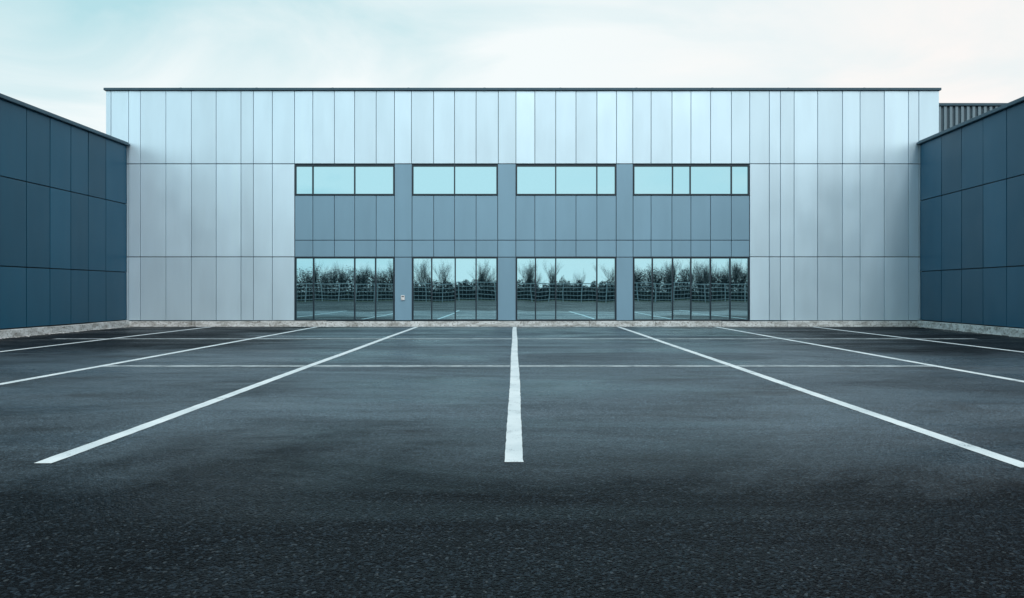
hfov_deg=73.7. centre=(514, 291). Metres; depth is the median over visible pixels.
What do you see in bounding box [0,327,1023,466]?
parking bay lines
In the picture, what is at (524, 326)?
curb
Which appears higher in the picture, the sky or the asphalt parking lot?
the sky
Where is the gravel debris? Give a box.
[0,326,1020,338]
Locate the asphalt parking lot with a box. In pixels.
[0,326,1023,597]
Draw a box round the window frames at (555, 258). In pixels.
[295,165,749,320]
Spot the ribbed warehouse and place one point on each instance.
(952, 114)
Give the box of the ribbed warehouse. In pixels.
[939,103,1006,131]
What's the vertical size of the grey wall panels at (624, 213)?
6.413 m
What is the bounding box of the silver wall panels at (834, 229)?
[106,91,938,319]
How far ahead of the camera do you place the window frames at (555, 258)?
28.05 m
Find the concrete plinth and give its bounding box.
[129,321,916,326]
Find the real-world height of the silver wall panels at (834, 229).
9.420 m
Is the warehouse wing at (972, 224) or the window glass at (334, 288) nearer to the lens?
the warehouse wing at (972, 224)
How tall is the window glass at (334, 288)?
6.281 m
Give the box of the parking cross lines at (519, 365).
[56,338,972,366]
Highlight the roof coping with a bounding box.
[103,88,940,90]
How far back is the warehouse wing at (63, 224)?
23.84 m
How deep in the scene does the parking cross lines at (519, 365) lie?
13.28 m
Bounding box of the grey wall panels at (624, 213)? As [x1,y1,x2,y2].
[295,164,748,319]
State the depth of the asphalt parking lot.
5.61 m
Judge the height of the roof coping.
0.110 m
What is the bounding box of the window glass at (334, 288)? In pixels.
[296,167,747,318]
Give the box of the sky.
[0,0,1023,133]
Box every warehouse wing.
[0,93,129,337]
[917,96,1023,336]

